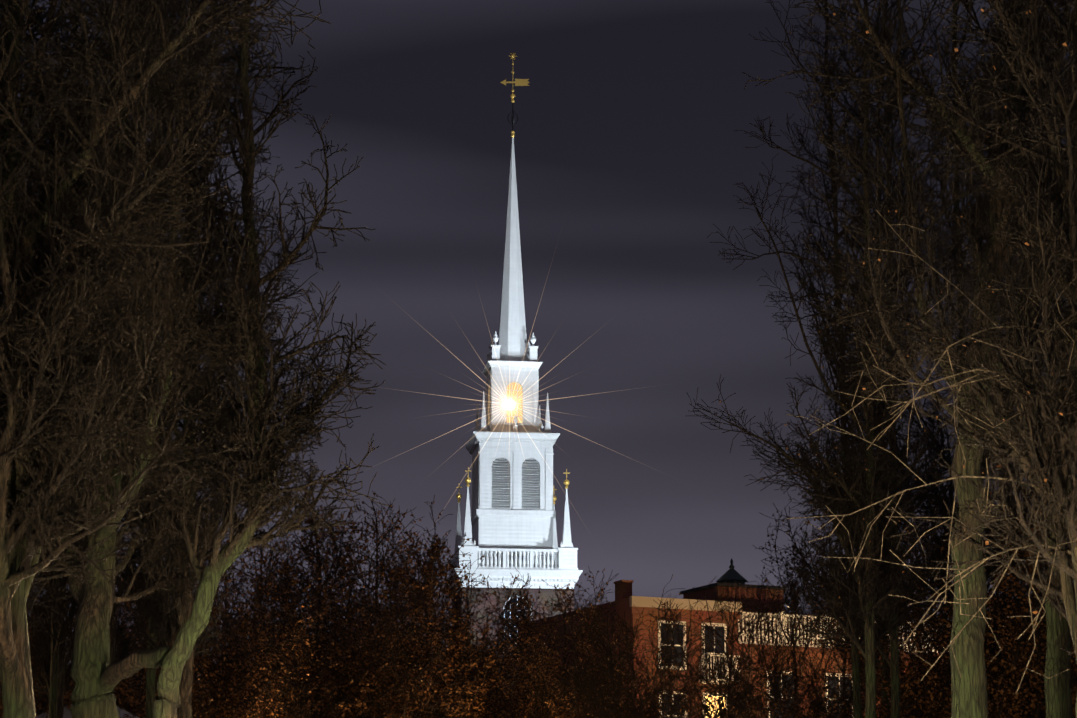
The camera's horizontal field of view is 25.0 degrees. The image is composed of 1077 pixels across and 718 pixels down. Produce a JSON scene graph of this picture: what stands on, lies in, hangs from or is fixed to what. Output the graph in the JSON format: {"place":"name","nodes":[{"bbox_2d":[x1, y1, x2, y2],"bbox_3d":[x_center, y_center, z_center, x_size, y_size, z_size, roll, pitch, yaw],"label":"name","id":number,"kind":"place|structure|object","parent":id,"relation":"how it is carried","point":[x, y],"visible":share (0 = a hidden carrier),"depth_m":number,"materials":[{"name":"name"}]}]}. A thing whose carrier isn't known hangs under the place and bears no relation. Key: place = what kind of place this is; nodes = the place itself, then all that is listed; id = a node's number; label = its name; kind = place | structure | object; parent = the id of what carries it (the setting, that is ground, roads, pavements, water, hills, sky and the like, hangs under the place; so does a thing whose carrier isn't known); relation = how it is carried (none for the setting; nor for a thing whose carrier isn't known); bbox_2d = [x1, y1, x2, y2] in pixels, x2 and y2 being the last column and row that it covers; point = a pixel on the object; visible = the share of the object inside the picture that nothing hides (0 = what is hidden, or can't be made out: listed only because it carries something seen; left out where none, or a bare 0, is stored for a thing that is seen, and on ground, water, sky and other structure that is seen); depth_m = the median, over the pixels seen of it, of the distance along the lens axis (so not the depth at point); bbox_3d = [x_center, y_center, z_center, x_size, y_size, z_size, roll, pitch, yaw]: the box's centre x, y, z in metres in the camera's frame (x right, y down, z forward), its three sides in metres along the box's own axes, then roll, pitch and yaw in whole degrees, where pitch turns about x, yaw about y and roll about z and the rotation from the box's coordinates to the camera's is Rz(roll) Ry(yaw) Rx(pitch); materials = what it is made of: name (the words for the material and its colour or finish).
{"place":"outdoors","nodes":[
{"label":"outdoors","id":0,"kind":"place"},
{"bbox_2d":[0,0,1072,694],"label":"sky","id":1,"kind":"structure","parent":0,"point":[629,150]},
{"bbox_2d":[786,209,1076,693],"bbox_3d":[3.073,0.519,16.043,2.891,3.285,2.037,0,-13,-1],"label":"tree branches","id":2,"kind":"object","parent":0,"point":[908,402],"visible":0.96,"depth_m":16.21,"materials":[{"name":"brown plant"}]},
{"label":"ground","id":3,"kind":"structure","parent":0,"visible":0},
{"bbox_2d":[1,167,134,639],"bbox_3d":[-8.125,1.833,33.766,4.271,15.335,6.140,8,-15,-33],"label":"tree","id":4,"kind":"object","parent":3,"relation":"on","point":[35,620],"visible":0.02,"depth_m":34.41,"materials":[{"name":"brown plant"}]},
{"bbox_2d":[0,560,145,717],"bbox_3d":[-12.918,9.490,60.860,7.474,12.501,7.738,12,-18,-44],"label":"tree","id":5,"kind":"object","parent":3,"relation":"on","point":[41,707],"visible":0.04,"depth_m":60.20,"materials":[{"name":"brown plant"}]},
{"bbox_2d":[22,0,127,717],"bbox_3d":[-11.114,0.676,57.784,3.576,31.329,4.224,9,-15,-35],"label":"tree","id":6,"kind":"object","parent":3,"relation":"on","point":[62,689],"visible":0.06,"depth_m":56.73,"materials":[{"name":"brown plant"}]},
{"bbox_2d":[26,0,143,717],"bbox_3d":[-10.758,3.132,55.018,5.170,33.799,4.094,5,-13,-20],"label":"tree","id":7,"kind":"object","parent":3,"relation":"on","point":[54,633],"visible":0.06,"depth_m":54.30,"materials":[{"name":"brown plant"}]},
{"bbox_2d":[35,704,138,717],"bbox_3d":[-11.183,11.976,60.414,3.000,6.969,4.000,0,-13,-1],"label":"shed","id":8,"kind":"structure","parent":3,"relation":"on","point":[67,713],"depth_m":59.98,"materials":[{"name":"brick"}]},
{"bbox_2d":[0,586,193,705],"bbox_3d":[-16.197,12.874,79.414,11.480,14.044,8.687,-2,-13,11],"label":"tree","id":9,"kind":"object","parent":3,"relation":"on","point":[116,627],"depth_m":79.92,"materials":[{"name":"brown plant"}]},
{"bbox_2d":[48,0,206,693],"bbox_3d":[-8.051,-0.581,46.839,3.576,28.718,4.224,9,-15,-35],"label":"tree","id":10,"kind":"object","parent":3,"relation":"on","point":[123,644],"visible":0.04,"depth_m":45.98,"materials":[{"name":"brown plant"}]},
{"bbox_2d":[0,0,330,717],"bbox_3d":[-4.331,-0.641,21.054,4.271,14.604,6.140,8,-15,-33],"label":"tree","id":11,"kind":"object","parent":3,"relation":"on","point":[54,348],"visible":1,"depth_m":20.61,"materials":[{"name":"brown plant"}]},
{"bbox_2d":[27,533,311,717],"bbox_3d":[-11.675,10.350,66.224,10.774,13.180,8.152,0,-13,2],"label":"tree","id":12,"kind":"object","parent":3,"relation":"on","point":[121,705],"visible":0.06,"depth_m":67.29,"materials":[{"name":"brown plant"}]},
{"bbox_2d":[115,556,225,706],"bbox_3d":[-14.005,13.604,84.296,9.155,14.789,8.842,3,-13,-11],"label":"tree","id":13,"kind":"object","parent":3,"relation":"on","point":[143,639],"visible":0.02,"depth_m":85.30,"materials":[{"name":"brown plant"}]},
{"bbox_2d":[0,0,388,717],"bbox_3d":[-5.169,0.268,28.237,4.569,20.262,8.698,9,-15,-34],"label":"tree","id":14,"kind":"object","parent":3,"relation":"on","point":[96,676],"visible":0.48,"depth_m":26.85,"materials":[{"name":"brown plant"}]},
{"bbox_2d":[83,1,319,717],"bbox_3d":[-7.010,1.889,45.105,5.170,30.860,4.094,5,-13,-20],"label":"tree","id":15,"kind":"object","parent":3,"relation":"on","point":[150,686],"depth_m":44.71,"materials":[{"name":"brown plant"}]},
{"bbox_2d":[69,526,336,717],"bbox_3d":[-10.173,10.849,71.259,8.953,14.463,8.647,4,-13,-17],"label":"tree","id":16,"kind":"object","parent":3,"relation":"on","point":[230,695],"visible":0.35,"depth_m":70.85,"materials":[{"name":"brown plant"}]},
{"bbox_2d":[90,0,317,717],"bbox_3d":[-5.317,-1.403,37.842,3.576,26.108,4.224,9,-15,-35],"label":"tree","id":17,"kind":"object","parent":3,"relation":"on","point":[166,629],"visible":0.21,"depth_m":37.22,"materials":[{"name":"brown plant"}]},
{"bbox_2d":[126,555,313,713],"bbox_3d":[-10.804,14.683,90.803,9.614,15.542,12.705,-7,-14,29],"label":"tree","id":18,"kind":"object","parent":3,"relation":"on","point":[225,587],"visible":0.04,"depth_m":91.87,"materials":[{"name":"brown plant"}]},
{"bbox_2d":[128,517,368,717],"bbox_3d":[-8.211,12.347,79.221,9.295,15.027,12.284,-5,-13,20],"label":"tree","id":19,"kind":"object","parent":3,"relation":"on","point":[262,589],"visible":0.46,"depth_m":79.30,"materials":[{"name":"brown plant"}]},
{"bbox_2d":[199,548,399,697],"bbox_3d":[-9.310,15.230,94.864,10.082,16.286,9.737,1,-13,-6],"label":"tree","id":20,"kind":"object","parent":3,"relation":"on","point":[300,578],"visible":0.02,"depth_m":95.66,"materials":[{"name":"brown plant"}]},
{"bbox_2d":[203,497,479,717],"bbox_3d":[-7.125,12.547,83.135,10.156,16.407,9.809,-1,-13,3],"label":"tree","id":21,"kind":"object","parent":3,"relation":"on","point":[362,656],"visible":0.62,"depth_m":83.16,"materials":[{"name":"brown plant"}]},
{"bbox_2d":[294,536,513,717],"bbox_3d":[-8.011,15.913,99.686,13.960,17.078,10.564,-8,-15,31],"label":"tree","id":22,"kind":"object","parent":3,"relation":"on","point":[357,571],"depth_m":99.53,"materials":[{"name":"brown plant"}]},
{"bbox_2d":[248,491,567,717],"bbox_3d":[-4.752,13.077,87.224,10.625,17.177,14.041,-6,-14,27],"label":"tree","id":23,"kind":"object","parent":3,"relation":"on","point":[391,577],"visible":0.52,"depth_m":87.38,"materials":[{"name":"brown plant"}]},
{"bbox_2d":[296,514,532,717],"bbox_3d":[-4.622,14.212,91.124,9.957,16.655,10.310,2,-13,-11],"label":"tree","id":24,"kind":"object","parent":3,"relation":"on","point":[476,681],"visible":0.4,"depth_m":90.94,"materials":[{"name":"brown plant"}]},
{"bbox_2d":[344,549,525,708],"bbox_3d":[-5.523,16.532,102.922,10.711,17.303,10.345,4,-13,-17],"label":"tree","id":25,"kind":"object","parent":3,"relation":"on","point":[394,599],"depth_m":103.59,"materials":[{"name":"brown plant"}]},
{"bbox_2d":[404,601,570,717],"bbox_3d":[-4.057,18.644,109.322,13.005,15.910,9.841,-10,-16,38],"label":"tree","id":26,"kind":"object","parent":3,"relation":"on","point":[463,642],"visible":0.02,"depth_m":109.19,"materials":[{"name":"brown plant"}]},
{"bbox_2d":[404,556,575,717],"bbox_3d":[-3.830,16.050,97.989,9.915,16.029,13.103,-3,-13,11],"label":"tree","id":27,"kind":"object","parent":3,"relation":"on","point":[460,601],"visible":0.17,"depth_m":99.43,"materials":[{"name":"brown plant"}]},
{"bbox_2d":[456,633,551,717],"bbox_3d":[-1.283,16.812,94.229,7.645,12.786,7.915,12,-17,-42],"label":"tree","id":28,"kind":"object","parent":3,"relation":"on","point":[507,670],"visible":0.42,"depth_m":95.17,"materials":[{"name":"brown plant"}]},
{"bbox_2d":[444,53,582,686],"bbox_3d":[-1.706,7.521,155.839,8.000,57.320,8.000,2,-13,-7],"label":"church steeple","id":29,"kind":"object","parent":3,"relation":"on","point":[509,524],"visible":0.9,"depth_m":153.62,"materials":[{"name":"white paint"}]},
{"bbox_2d":[455,573,584,716],"bbox_3d":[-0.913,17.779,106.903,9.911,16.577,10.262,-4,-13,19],"label":"tree","id":30,"kind":"object","parent":3,"relation":"on","point":[526,601],"visible":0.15,"depth_m":107.42,"materials":[{"name":"brown plant"}]},
{"bbox_2d":[454,566,647,717],"bbox_3d":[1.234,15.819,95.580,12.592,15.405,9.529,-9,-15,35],"label":"tree","id":31,"kind":"object","parent":3,"relation":"on","point":[569,601],"visible":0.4,"depth_m":97.21,"materials":[{"name":"brown plant"}]},
{"bbox_2d":[474,631,629,717],"bbox_3d":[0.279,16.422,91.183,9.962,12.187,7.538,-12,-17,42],"label":"tree","id":32,"kind":"object","parent":3,"relation":"on","point":[527,694],"visible":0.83,"depth_m":91.01,"materials":[{"name":"brown plant"}]},
{"bbox_2d":[491,588,688,717],"bbox_3d":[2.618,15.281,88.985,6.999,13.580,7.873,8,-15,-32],"label":"tree","id":33,"kind":"object","parent":3,"relation":"on","point":[594,642],"visible":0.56,"depth_m":89.25,"materials":[{"name":"brown plant"}]},
{"bbox_2d":[547,637,662,717],"bbox_3d":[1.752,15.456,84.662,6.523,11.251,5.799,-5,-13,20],"label":"tree","id":34,"kind":"object","parent":3,"relation":"on","point":[595,710],"visible":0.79,"depth_m":85.14,"materials":[{"name":"brown plant"}]},
{"bbox_2d":[571,574,747,717],"bbox_3d":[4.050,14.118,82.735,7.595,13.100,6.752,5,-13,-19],"label":"tree","id":35,"kind":"object","parent":3,"relation":"on","point":[646,713],"visible":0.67,"depth_m":83.52,"materials":[{"name":"brown plant"}]},
{"bbox_2d":[644,571,864,717],"bbox_3d":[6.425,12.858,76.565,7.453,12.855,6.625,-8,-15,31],"label":"tree","id":36,"kind":"object","parent":3,"relation":"on","point":[718,706],"visible":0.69,"depth_m":77.41,"materials":[{"name":"brown plant"}]},
{"bbox_2d":[689,552,889,717],"bbox_3d":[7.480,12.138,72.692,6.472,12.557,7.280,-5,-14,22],"label":"tree","id":37,"kind":"object","parent":3,"relation":"on","point":[757,699],"visible":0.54,"depth_m":73.56,"materials":[{"name":"brown plant"}]},
{"bbox_2d":[518,558,1075,717],"bbox_3d":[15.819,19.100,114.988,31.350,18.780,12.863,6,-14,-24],"label":"brick apartment","id":38,"kind":"structure","parent":3,"relation":"on","point":[731,576],"depth_m":106.95,"materials":[{"name":"red brick"}]},
{"bbox_2d":[686,0,954,717],"bbox_3d":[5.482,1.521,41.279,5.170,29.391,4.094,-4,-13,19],"label":"tree","id":39,"kind":"object","parent":3,"relation":"on","point":[859,495],"visible":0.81,"depth_m":41.36,"materials":[{"name":"brown plant"}]},
{"bbox_2d":[747,580,914,717],"bbox_3d":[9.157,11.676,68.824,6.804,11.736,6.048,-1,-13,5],"label":"tree","id":40,"kind":"object","parent":3,"relation":"on","point":[845,683],"visible":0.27,"depth_m":69.11,"materials":[{"name":"brown plant"}]},
{"bbox_2d":[751,0,936,717],"bbox_3d":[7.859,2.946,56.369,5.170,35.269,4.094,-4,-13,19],"label":"tree","id":41,"kind":"object","parent":3,"relation":"on","point":[886,701],"visible":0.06,"depth_m":56.71,"materials":[{"name":"brown plant"}]},
{"bbox_2d":[740,0,956,717],"bbox_3d":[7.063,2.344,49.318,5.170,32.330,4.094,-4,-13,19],"label":"tree","id":42,"kind":"object","parent":3,"relation":"on","point":[893,623],"visible":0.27,"depth_m":49.44,"materials":[{"name":"brown plant"}]},
{"bbox_2d":[753,497,949,645],"bbox_3d":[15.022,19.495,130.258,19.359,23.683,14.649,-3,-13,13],"label":"tree","id":43,"kind":"object","parent":3,"relation":"on","point":[791,574],"visible":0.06,"depth_m":130.74,"materials":[{"name":"brown plant"}]},
{"bbox_2d":[772,0,970,717],"bbox_3d":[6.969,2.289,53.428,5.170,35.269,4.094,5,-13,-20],"label":"tree","id":44,"kind":"object","parent":3,"relation":"on","point":[857,704],"visible":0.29,"depth_m":54.11,"materials":[{"name":"brown plant"}]},
{"bbox_2d":[720,489,1026,717],"bbox_3d":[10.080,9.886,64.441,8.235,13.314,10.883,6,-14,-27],"label":"tree","id":45,"kind":"object","parent":3,"relation":"on","point":[795,714],"visible":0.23,"depth_m":66.13,"materials":[{"name":"brown plant"}]},
{"bbox_2d":[784,508,1014,650],"bbox_3d":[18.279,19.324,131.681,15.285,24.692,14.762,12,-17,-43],"label":"tree","id":46,"kind":"object","parent":3,"relation":"on","point":[842,575],"depth_m":132.81,"materials":[{"name":"brown plant"}]},
{"bbox_2d":[737,510,1074,717],"bbox_3d":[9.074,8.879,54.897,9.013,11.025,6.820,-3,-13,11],"label":"tree","id":47,"kind":"object","parent":3,"relation":"on","point":[906,712],"visible":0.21,"depth_m":54.40,"materials":[{"name":"brown plant"}]},
{"bbox_2d":[742,0,1072,717],"bbox_3d":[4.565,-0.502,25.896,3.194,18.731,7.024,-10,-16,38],"label":"tree","id":48,"kind":"object","parent":3,"relation":"on","point":[969,697],"visible":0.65,"depth_m":25.72,"materials":[{"name":"brown plant"}]},
{"bbox_2d":[894,0,1033,696],"bbox_3d":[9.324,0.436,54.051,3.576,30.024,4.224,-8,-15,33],"label":"tree","id":49,"kind":"object","parent":3,"relation":"on","point":[929,511],"visible":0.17,"depth_m":53.60,"materials":[{"name":"brown plant"}]},
{"bbox_2d":[861,498,1076,717],"bbox_3d":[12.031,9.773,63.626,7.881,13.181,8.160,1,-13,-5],"label":"tree","id":50,"kind":"object","parent":3,"relation":"on","point":[929,629],"visible":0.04,"depth_m":62.88,"materials":[{"name":"brown plant"}]},
{"bbox_2d":[864,0,1076,717],"bbox_3d":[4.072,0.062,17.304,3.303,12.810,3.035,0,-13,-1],"label":"tree","id":51,"kind":"object","parent":3,"relation":"on","point":[1044,451],"visible":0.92,"depth_m":17.08,"materials":[{"name":"brown plant"}]},
{"bbox_2d":[876,490,1076,717],"bbox_3d":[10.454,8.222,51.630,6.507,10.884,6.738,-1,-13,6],"label":"bush","id":52,"kind":"object","parent":3,"relation":"on","point":[1036,705],"visible":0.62,"depth_m":51.27,"materials":[{"name":"brown plant"}]},
{"bbox_2d":[887,0,1076,717],"bbox_3d":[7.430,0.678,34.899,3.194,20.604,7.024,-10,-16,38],"label":"tree","id":53,"kind":"object","parent":3,"relation":"on","point":[1058,698],"visible":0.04,"depth_m":34.63,"materials":[{"name":"brown plant"}]},
{"bbox_2d":[930,0,1076,713],"bbox_3d":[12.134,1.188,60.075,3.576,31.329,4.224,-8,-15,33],"label":"tree","id":54,"kind":"object","parent":3,"relation":"on","point":[1020,581],"depth_m":59.29,"materials":[{"name":"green plant"}]},
{"bbox_2d":[944,143,1076,625],"bbox_3d":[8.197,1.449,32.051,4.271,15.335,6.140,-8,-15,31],"label":"tree","id":55,"kind":"object","parent":3,"relation":"on","point":[1064,294],"visible":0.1,"depth_m":31.58,"materials":[{"name":"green plant"}]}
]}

